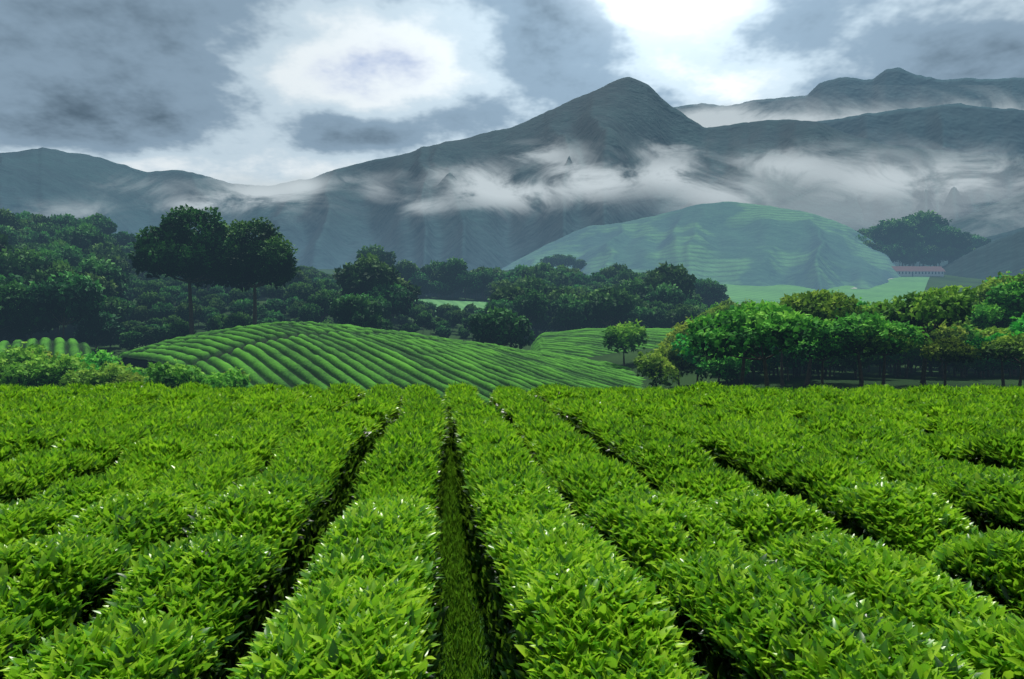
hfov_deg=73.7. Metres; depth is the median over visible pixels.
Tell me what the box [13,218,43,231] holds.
forest tree
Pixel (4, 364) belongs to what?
shrub
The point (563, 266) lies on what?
forest tree
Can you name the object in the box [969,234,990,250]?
knoll tree
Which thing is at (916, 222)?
knoll tree
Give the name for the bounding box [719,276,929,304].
field
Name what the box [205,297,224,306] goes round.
forest tree
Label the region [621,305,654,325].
forest tree
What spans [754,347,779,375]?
grove shrub
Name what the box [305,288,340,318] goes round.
forest tree
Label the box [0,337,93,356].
tea mound
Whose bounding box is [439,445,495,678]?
path grass
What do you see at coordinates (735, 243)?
green hill
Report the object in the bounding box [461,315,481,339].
forest tree
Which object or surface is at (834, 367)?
grove shrub
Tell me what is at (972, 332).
tree
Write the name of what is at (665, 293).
forest tree
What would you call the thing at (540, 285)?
forest tree
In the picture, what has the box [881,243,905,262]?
knoll tree
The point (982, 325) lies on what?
grove tree
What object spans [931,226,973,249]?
knoll tree
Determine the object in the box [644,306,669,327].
tree
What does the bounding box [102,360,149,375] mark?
shrub
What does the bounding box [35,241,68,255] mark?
forest tree
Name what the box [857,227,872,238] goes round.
knoll tree
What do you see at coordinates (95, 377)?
shrub
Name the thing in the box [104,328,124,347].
forest tree
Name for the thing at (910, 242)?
knoll tree
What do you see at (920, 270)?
long shed
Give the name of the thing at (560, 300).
forest tree
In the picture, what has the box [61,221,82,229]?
forest tree
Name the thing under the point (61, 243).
forest tree
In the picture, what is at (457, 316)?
forest tree
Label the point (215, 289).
forest tree
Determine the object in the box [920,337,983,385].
tree
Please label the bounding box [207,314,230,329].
forest tree
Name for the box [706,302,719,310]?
grove tree
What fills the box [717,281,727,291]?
forest tree
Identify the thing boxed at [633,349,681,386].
shrub
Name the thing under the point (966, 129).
mountain range
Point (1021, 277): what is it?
broad tree
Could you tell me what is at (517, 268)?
forest tree
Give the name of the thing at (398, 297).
forest tree
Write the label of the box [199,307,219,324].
forest tree
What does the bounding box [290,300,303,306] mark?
forest tree
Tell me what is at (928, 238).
knoll tree
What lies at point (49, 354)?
shrub
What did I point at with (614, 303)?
forest tree
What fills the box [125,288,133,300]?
forest tree
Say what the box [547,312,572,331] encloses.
forest tree
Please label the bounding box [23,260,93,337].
forest tree
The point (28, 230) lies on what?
forest tree
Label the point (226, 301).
forest tree
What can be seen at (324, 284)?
tree
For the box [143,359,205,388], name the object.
shrub
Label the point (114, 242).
forest tree
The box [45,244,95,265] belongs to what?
forest tree
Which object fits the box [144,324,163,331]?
forest tree
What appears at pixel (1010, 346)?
tree
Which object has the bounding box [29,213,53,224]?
forest tree
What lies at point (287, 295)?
forest tree
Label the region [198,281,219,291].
forest tree
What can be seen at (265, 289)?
forest tree
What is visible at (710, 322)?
tree
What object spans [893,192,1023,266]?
mountain slope
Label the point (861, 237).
knoll tree
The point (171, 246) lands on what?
tall tree
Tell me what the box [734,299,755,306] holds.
grove tree
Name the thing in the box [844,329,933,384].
tree
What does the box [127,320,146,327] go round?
forest tree
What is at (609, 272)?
forest tree
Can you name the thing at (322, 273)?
forest tree
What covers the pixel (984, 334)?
grove shrub
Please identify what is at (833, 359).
grove shrub
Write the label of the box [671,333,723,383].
tree
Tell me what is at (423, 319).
forest tree
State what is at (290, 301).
forest tree
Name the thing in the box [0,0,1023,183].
sky
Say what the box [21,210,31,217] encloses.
forest tree
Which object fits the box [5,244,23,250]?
forest tree
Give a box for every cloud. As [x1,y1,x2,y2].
[175,158,742,209]
[529,150,997,193]
[683,106,1006,127]
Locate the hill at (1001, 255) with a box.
[942,230,1023,279]
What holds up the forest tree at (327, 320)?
on the ground at (844, 381)
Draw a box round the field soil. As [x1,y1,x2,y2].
[349,498,498,678]
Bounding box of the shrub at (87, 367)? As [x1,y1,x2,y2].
[37,361,99,381]
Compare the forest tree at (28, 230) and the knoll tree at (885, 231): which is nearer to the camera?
the forest tree at (28, 230)
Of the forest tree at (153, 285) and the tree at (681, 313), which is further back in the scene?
the forest tree at (153, 285)
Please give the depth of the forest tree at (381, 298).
228.47 m
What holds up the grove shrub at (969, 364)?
on the ground at (844, 381)
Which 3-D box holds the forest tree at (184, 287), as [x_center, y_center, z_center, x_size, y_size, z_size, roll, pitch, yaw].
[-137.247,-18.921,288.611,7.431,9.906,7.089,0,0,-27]
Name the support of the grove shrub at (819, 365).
on the ground at (844, 381)
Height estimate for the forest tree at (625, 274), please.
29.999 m
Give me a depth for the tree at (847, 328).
72.68 m
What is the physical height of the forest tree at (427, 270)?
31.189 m
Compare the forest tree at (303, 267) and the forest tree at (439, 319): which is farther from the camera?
the forest tree at (303, 267)
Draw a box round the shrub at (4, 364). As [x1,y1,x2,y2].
[0,357,17,384]
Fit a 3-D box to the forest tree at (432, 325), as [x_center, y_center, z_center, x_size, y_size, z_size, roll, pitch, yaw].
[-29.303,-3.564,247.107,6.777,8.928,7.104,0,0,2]
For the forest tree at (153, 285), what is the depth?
266.85 m
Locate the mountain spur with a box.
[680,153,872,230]
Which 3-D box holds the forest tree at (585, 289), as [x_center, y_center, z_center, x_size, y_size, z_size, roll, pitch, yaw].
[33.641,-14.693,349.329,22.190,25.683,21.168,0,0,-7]
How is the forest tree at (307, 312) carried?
on the ground at (844, 381)
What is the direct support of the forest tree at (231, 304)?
on the ground at (844, 381)
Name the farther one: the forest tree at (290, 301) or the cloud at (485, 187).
the cloud at (485, 187)
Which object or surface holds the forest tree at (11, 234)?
on the ground at (844, 381)
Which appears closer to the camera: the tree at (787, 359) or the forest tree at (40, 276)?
the tree at (787, 359)
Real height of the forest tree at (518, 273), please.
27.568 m
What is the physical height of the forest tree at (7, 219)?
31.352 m
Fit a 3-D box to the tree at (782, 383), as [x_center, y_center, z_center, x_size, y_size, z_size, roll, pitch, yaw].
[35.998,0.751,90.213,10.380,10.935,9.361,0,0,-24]
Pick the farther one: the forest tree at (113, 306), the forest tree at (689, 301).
the forest tree at (689, 301)
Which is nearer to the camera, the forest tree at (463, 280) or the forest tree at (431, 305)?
the forest tree at (431, 305)
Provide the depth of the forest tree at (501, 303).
258.76 m
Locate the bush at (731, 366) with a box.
[696,350,754,385]
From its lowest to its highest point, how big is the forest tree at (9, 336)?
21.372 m
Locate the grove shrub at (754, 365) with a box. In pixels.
[729,352,757,383]
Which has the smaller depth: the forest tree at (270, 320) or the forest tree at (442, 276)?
the forest tree at (270, 320)
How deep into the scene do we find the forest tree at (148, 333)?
187.26 m
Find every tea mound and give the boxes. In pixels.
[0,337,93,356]
[116,321,645,404]
[530,328,674,357]
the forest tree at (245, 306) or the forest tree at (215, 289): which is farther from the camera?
the forest tree at (215, 289)
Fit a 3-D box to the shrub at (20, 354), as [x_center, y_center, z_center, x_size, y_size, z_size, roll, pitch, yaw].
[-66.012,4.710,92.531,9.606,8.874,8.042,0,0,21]
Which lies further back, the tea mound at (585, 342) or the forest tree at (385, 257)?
the forest tree at (385, 257)
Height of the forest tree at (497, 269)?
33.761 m
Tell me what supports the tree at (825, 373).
on the ground at (844, 381)
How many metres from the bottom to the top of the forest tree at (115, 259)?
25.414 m
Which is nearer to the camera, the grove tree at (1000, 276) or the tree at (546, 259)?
the grove tree at (1000, 276)
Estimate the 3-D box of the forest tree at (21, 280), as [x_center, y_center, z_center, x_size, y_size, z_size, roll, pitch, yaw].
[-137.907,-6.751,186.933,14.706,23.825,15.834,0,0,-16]
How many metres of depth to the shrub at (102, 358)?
104.14 m
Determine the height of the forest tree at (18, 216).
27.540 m
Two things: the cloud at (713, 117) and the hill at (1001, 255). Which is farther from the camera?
the cloud at (713, 117)
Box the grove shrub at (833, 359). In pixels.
[805,353,843,377]
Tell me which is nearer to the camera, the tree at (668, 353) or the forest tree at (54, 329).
the tree at (668, 353)
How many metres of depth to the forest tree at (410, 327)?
232.98 m
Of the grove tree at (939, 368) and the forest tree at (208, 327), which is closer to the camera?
the grove tree at (939, 368)
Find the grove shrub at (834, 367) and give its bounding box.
[833,363,851,375]
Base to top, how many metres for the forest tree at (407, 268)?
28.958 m
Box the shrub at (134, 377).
[107,372,153,383]
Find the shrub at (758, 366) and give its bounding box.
[749,345,778,380]
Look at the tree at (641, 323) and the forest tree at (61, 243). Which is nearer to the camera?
the tree at (641, 323)
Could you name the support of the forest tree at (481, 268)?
on the ground at (844, 381)
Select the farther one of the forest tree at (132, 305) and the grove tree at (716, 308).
the forest tree at (132, 305)
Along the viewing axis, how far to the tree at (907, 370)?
98.66 m
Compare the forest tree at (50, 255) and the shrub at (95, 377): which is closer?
the shrub at (95, 377)
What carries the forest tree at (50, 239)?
on the ground at (844, 381)
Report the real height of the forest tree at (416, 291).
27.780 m
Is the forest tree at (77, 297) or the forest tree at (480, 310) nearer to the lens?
the forest tree at (77, 297)
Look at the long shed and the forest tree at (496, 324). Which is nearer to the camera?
the forest tree at (496, 324)
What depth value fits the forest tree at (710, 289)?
387.98 m
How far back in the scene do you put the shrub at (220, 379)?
79.93 m
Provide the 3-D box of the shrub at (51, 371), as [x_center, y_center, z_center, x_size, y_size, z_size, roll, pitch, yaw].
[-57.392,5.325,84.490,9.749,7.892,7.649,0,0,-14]
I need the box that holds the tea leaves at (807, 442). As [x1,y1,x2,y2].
[0,380,1023,554]
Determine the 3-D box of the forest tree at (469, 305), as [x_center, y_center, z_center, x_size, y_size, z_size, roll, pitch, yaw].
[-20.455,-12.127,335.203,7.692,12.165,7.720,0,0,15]
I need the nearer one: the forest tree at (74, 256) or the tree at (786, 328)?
the tree at (786, 328)
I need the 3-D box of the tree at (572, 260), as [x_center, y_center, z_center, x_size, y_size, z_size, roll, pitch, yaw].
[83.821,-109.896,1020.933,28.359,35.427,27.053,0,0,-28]
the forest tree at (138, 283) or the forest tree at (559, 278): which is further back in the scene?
the forest tree at (559, 278)
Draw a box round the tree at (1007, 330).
[1004,326,1023,378]
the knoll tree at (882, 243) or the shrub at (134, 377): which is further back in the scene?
the knoll tree at (882, 243)
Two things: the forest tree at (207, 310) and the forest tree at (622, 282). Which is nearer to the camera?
the forest tree at (207, 310)
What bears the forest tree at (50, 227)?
on the ground at (844, 381)
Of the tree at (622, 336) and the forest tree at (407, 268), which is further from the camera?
the forest tree at (407, 268)
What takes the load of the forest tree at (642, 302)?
on the ground at (844, 381)
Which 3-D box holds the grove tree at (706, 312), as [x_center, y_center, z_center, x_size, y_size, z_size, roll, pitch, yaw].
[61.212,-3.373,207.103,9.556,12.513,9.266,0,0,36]
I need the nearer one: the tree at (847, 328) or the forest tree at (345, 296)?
the tree at (847, 328)
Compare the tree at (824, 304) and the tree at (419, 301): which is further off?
the tree at (419, 301)
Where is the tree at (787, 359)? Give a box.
[760,344,812,380]
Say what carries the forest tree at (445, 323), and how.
on the ground at (844, 381)
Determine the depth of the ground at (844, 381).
120.17 m
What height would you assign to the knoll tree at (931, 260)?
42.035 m
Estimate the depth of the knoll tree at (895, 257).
1093.98 m
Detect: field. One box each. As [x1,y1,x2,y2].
[415,299,486,316]
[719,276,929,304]
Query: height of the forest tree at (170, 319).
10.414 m
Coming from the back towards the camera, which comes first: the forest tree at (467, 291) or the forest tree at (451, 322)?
the forest tree at (467, 291)
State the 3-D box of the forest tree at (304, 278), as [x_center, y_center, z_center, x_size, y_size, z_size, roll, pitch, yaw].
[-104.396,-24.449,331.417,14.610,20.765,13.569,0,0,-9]
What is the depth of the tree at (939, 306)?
78.21 m
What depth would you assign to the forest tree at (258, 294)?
289.73 m
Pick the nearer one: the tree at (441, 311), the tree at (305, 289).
the tree at (305, 289)
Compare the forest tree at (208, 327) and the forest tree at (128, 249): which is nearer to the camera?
the forest tree at (208, 327)
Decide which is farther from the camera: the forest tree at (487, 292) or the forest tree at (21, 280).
the forest tree at (487, 292)
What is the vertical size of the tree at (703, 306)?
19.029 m
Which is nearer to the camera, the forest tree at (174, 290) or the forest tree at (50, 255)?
the forest tree at (50, 255)
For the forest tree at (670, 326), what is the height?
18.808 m
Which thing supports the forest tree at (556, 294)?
on the ground at (844, 381)
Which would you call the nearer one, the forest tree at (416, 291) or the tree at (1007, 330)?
the tree at (1007, 330)
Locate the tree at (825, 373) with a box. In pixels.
[818,319,853,376]
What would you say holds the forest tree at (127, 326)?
on the ground at (844, 381)
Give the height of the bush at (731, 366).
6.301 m
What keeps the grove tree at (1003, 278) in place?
on the ground at (844, 381)
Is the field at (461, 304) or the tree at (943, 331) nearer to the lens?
the tree at (943, 331)
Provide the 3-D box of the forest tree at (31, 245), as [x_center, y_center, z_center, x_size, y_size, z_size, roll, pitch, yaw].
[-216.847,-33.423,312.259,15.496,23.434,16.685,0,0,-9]
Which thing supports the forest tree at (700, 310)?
on the ground at (844, 381)
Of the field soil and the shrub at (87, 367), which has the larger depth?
the shrub at (87, 367)
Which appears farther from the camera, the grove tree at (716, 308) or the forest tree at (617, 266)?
the forest tree at (617, 266)
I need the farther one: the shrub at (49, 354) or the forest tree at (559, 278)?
the forest tree at (559, 278)
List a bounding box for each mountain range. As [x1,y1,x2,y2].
[0,77,1023,269]
[674,67,1023,115]
[817,103,1023,157]
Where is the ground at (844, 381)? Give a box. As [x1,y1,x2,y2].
[0,269,1023,389]
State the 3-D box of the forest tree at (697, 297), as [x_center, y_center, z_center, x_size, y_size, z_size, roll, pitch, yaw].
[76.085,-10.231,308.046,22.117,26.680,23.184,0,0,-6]
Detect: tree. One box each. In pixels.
[0,207,19,229]
[0,224,19,245]
[0,231,13,256]
[0,245,58,280]
[0,272,28,342]
[0,279,38,333]
[0,283,64,338]
[0,321,28,343]
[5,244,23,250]
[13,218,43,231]
[15,213,33,224]
[18,242,44,251]
[19,226,34,234]
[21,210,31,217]
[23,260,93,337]
[23,270,106,338]
[24,230,54,244]
[26,248,71,266]
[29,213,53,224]
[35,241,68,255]
[36,237,75,248]
[37,221,62,236]
[39,239,75,248]
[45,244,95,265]
[51,213,82,226]
[52,226,74,238]
[53,317,69,338]
[59,222,111,252]
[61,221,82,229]
[67,256,133,297]
[70,311,125,351]
[78,221,101,232]
[81,272,117,297]
[83,213,117,235]
[83,241,127,262]
[95,252,133,280]
[99,232,118,248]
[100,296,131,320]
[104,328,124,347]
[110,231,135,245]
[113,296,135,322]
[119,330,142,350]
[120,321,134,332]
[121,245,135,253]
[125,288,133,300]
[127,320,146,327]
[128,204,246,334]
[128,279,146,289]
[129,325,159,346]
[130,305,153,321]
[135,291,164,312]
[142,280,163,293]
[144,272,158,280]
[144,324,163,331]
[148,301,175,319]
[153,322,173,342]
[160,274,177,280]
[160,285,185,306]
[162,314,184,324]
[168,319,195,337]
[174,302,201,322]
[175,292,196,305]
[179,283,195,294]
[180,296,201,305]
[197,305,206,326]
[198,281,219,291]
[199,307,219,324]
[202,294,224,306]
[203,320,210,330]
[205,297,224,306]
[205,311,218,322]
[206,217,300,324]
[207,301,227,314]
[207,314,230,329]
[208,284,224,294]
[217,292,230,306]
[223,311,257,328]
[228,288,252,301]
[228,299,243,312]
[229,298,257,317]
[250,288,260,298]
[257,310,273,319]
[257,316,279,322]
[260,283,281,295]
[262,310,286,321]
[263,297,287,313]
[283,269,311,286]
[285,288,304,301]
[285,296,303,310]
[286,282,320,302]
[286,304,300,318]
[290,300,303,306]
[298,265,307,270]
[298,303,323,322]
[305,269,316,278]
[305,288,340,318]
[311,278,337,291]
[316,271,327,278]
[320,319,335,323]
[328,294,386,329]
[330,293,370,320]
[332,252,400,296]
[354,243,396,265]
[356,293,386,316]
[364,292,391,320]
[366,281,415,320]
[376,317,393,329]
[377,277,421,322]
[390,259,416,281]
[399,323,418,332]
[407,271,428,289]
[409,306,422,325]
[413,310,432,327]
[414,300,428,305]
[415,303,429,312]
[421,260,438,279]
[424,319,438,329]
[426,302,436,309]
[429,268,456,297]
[433,303,454,317]
[433,317,443,331]
[435,320,450,334]
[436,325,452,337]
[438,256,468,298]
[444,309,452,319]
[448,317,456,327]
[451,308,470,325]
[452,304,460,310]
[453,270,479,299]
[453,292,471,297]
[458,328,469,340]
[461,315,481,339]
[463,286,474,297]
[464,303,476,308]
[464,306,481,314]
[468,306,535,348]
[474,269,499,299]
[474,308,484,313]
[475,265,495,294]
[483,299,517,321]
[484,281,498,298]
[489,279,513,293]
[489,283,525,306]
[493,267,506,272]
[500,270,515,280]
[509,264,527,272]
[512,288,548,335]
[514,274,558,296]
[514,279,525,284]
[515,267,524,275]
[517,306,548,337]
[519,265,546,279]
[533,326,554,331]
[534,262,553,272]
[539,256,553,265]
[542,269,572,287]
[545,287,575,315]
[546,284,583,295]
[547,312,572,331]
[550,253,568,266]
[550,292,578,330]
[553,264,569,271]
[554,267,570,273]
[556,298,598,329]
[564,272,580,285]
[565,254,575,266]
[569,268,585,274]
[572,259,585,269]
[573,286,590,292]
[575,273,590,284]
[575,293,592,327]
[579,284,636,326]
[588,271,606,282]
[598,307,631,327]
[599,265,619,280]
[602,319,648,365]
[608,262,630,270]
[611,293,651,322]
[612,268,639,283]
[612,279,628,285]
[615,276,654,300]
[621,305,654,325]
[621,318,648,327]
[642,261,696,299]
[644,282,689,308]
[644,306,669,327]
[646,300,673,310]
[653,341,699,385]
[658,317,699,365]
[665,303,701,325]
[666,304,686,327]
[671,333,723,383]
[680,299,828,387]
[684,298,705,305]
[685,301,792,384]
[687,290,703,303]
[688,305,705,318]
[691,279,703,293]
[695,277,726,302]
[696,304,707,310]
[697,308,711,316]
[703,298,724,307]
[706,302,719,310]
[706,302,729,317]
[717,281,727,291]
[718,297,735,306]
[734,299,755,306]
[760,344,812,380]
[777,289,864,385]
[780,313,820,385]
[783,330,857,385]
[810,310,928,387]
[818,319,853,376]
[842,297,875,374]
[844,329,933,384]
[856,234,867,241]
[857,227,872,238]
[862,285,978,385]
[863,240,882,249]
[868,218,901,231]
[869,218,917,244]
[870,238,886,246]
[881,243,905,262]
[884,245,902,262]
[886,234,924,265]
[900,247,918,265]
[901,214,924,265]
[904,321,935,377]
[909,210,951,265]
[909,322,968,378]
[920,250,943,265]
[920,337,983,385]
[923,223,955,248]
[930,317,965,375]
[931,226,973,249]
[931,314,977,375]
[940,324,981,376]
[966,308,1017,374]
[966,331,1023,386]
[968,276,1023,375]
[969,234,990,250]
[970,279,1010,306]
[972,299,984,372]
[974,326,1005,376]
[978,271,1019,288]
[979,332,1023,386]
[985,270,1014,281]
[1004,326,1023,378]
[1008,312,1023,333]
[1017,269,1023,284]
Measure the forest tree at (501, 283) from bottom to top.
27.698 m
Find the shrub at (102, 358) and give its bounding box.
[57,349,121,369]
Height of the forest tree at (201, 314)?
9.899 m
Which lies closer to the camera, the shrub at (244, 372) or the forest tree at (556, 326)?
the shrub at (244, 372)
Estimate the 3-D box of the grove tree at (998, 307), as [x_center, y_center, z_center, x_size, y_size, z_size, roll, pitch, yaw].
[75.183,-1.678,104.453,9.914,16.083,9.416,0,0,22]
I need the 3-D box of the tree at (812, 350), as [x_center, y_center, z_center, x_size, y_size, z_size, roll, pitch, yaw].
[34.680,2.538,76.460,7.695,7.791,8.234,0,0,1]
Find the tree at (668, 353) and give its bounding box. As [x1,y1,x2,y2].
[653,341,699,385]
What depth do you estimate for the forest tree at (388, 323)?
200.56 m
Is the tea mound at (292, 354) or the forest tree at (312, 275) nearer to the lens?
the tea mound at (292, 354)
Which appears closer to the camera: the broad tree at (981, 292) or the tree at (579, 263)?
the broad tree at (981, 292)
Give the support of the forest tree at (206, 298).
on the ground at (844, 381)
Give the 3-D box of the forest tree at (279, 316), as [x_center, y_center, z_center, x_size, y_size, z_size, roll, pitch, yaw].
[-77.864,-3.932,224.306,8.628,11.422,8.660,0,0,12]
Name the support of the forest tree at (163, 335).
on the ground at (844, 381)
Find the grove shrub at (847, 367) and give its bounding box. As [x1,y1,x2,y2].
[837,364,857,375]
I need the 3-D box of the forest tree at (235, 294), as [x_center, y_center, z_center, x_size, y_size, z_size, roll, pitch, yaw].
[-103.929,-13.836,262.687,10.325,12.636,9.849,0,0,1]
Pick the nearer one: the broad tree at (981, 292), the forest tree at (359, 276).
the broad tree at (981, 292)
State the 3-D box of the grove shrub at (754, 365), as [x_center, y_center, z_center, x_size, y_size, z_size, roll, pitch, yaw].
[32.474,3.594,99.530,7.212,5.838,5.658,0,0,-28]
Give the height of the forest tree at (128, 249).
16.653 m
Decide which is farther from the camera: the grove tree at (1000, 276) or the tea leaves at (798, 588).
the grove tree at (1000, 276)
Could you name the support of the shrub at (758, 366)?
on the ground at (844, 381)
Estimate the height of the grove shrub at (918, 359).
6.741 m
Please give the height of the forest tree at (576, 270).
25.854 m
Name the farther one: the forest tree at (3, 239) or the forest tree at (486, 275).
the forest tree at (486, 275)
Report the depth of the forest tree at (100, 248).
308.42 m
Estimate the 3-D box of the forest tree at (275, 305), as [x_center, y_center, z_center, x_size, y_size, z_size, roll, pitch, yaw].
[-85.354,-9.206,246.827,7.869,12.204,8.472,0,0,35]
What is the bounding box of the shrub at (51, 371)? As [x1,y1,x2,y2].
[0,352,92,387]
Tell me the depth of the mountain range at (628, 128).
3490.51 m
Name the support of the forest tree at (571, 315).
on the ground at (844, 381)
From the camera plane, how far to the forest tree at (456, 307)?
303.06 m
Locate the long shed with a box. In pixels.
[891,266,945,276]
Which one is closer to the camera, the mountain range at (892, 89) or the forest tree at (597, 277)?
the forest tree at (597, 277)
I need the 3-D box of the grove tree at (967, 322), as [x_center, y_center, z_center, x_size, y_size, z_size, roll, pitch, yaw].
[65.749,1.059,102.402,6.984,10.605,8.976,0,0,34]
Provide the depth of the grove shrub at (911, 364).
105.71 m
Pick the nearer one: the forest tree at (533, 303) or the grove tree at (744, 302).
the grove tree at (744, 302)
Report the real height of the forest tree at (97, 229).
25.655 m
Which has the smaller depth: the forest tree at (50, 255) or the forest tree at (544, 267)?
the forest tree at (50, 255)
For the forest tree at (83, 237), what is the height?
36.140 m
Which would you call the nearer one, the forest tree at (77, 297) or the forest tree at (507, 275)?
the forest tree at (77, 297)
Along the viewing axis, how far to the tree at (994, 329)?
98.72 m
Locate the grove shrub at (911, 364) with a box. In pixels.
[894,360,921,374]
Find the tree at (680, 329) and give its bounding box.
[658,317,699,365]
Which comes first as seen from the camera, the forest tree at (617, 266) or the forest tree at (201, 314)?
the forest tree at (201, 314)
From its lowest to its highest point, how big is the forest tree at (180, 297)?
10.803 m
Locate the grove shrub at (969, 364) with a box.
[948,340,985,377]
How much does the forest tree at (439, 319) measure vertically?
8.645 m
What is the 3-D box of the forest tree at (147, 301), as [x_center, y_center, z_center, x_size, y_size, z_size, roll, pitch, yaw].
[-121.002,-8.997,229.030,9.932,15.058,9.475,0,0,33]
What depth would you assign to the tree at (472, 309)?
327.41 m
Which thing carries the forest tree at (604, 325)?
on the ground at (844, 381)
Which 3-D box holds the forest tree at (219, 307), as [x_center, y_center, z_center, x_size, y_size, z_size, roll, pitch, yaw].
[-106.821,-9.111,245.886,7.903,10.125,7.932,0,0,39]
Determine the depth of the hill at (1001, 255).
1010.01 m
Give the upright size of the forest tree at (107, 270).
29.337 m
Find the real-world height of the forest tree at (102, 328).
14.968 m
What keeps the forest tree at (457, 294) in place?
on the ground at (844, 381)
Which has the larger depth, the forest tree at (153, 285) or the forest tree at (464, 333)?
the forest tree at (153, 285)
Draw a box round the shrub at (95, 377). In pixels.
[54,361,138,387]
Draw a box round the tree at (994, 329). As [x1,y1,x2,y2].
[974,326,1005,376]
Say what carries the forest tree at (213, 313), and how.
on the ground at (844, 381)
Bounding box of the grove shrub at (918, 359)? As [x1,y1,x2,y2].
[913,352,951,375]
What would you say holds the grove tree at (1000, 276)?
on the ground at (844, 381)
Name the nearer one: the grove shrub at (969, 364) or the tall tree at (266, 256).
the grove shrub at (969, 364)
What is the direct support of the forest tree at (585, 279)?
on the ground at (844, 381)
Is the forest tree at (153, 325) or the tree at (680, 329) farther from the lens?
the forest tree at (153, 325)
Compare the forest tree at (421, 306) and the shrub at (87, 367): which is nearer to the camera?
the shrub at (87, 367)
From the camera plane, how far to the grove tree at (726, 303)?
197.69 m
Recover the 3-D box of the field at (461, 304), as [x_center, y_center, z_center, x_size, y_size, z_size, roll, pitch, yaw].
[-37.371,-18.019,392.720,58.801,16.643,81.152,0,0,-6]
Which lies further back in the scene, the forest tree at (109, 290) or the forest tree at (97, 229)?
the forest tree at (97, 229)
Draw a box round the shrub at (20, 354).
[0,342,48,384]
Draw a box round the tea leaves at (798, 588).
[0,469,1023,678]
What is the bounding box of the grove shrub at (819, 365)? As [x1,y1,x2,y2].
[806,356,839,377]
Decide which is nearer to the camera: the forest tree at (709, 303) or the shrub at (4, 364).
the shrub at (4, 364)
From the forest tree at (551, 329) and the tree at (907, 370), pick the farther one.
the forest tree at (551, 329)
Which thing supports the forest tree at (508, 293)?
on the ground at (844, 381)
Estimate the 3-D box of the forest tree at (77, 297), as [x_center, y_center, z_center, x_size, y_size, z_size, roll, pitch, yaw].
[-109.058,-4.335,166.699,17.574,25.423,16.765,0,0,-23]
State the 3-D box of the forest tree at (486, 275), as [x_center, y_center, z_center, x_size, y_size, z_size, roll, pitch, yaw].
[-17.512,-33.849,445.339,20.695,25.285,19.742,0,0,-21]
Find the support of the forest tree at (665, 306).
on the ground at (844, 381)
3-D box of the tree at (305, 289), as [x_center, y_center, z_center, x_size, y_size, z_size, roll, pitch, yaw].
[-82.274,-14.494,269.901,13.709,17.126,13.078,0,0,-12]
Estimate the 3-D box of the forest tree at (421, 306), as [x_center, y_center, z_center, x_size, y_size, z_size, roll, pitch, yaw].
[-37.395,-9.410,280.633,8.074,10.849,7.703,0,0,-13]
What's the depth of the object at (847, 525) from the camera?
6.81 m
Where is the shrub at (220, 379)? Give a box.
[194,367,253,387]
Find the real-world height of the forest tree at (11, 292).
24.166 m
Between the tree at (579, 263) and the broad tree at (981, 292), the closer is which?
the broad tree at (981, 292)
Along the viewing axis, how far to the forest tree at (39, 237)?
339.29 m
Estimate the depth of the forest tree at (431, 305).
330.58 m
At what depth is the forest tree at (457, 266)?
442.69 m
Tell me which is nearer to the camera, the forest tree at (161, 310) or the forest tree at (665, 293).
the forest tree at (161, 310)
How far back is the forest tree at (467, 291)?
457.97 m
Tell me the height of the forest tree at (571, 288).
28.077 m
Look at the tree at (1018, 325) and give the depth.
77.07 m
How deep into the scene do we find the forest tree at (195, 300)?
244.21 m
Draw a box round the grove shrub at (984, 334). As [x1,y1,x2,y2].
[972,328,1006,376]
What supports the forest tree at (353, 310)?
on the ground at (844, 381)
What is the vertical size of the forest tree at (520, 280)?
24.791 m
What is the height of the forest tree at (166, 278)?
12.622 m
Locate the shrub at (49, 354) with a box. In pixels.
[26,348,60,384]
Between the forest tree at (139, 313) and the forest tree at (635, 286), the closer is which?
the forest tree at (139, 313)
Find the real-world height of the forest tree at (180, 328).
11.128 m
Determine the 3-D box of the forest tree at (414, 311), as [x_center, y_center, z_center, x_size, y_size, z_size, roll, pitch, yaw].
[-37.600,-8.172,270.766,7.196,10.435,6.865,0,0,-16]
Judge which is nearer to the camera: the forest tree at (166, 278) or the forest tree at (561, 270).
the forest tree at (166, 278)
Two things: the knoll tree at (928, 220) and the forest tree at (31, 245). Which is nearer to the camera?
the forest tree at (31, 245)
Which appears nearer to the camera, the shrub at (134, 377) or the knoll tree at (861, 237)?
the shrub at (134, 377)
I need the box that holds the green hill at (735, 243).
[501,201,900,289]
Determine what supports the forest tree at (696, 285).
on the ground at (844, 381)
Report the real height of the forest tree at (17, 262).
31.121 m
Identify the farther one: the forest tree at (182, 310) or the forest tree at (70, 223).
the forest tree at (70, 223)
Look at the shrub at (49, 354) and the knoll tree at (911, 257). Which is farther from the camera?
the knoll tree at (911, 257)
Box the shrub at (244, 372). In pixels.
[224,371,250,386]
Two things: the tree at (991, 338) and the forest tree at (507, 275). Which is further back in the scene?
the forest tree at (507, 275)
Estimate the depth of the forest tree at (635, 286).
288.63 m
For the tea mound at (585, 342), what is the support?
on the ground at (844, 381)
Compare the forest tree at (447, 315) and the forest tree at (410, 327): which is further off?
the forest tree at (447, 315)
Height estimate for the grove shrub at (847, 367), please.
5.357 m
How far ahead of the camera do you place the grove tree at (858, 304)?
105.41 m

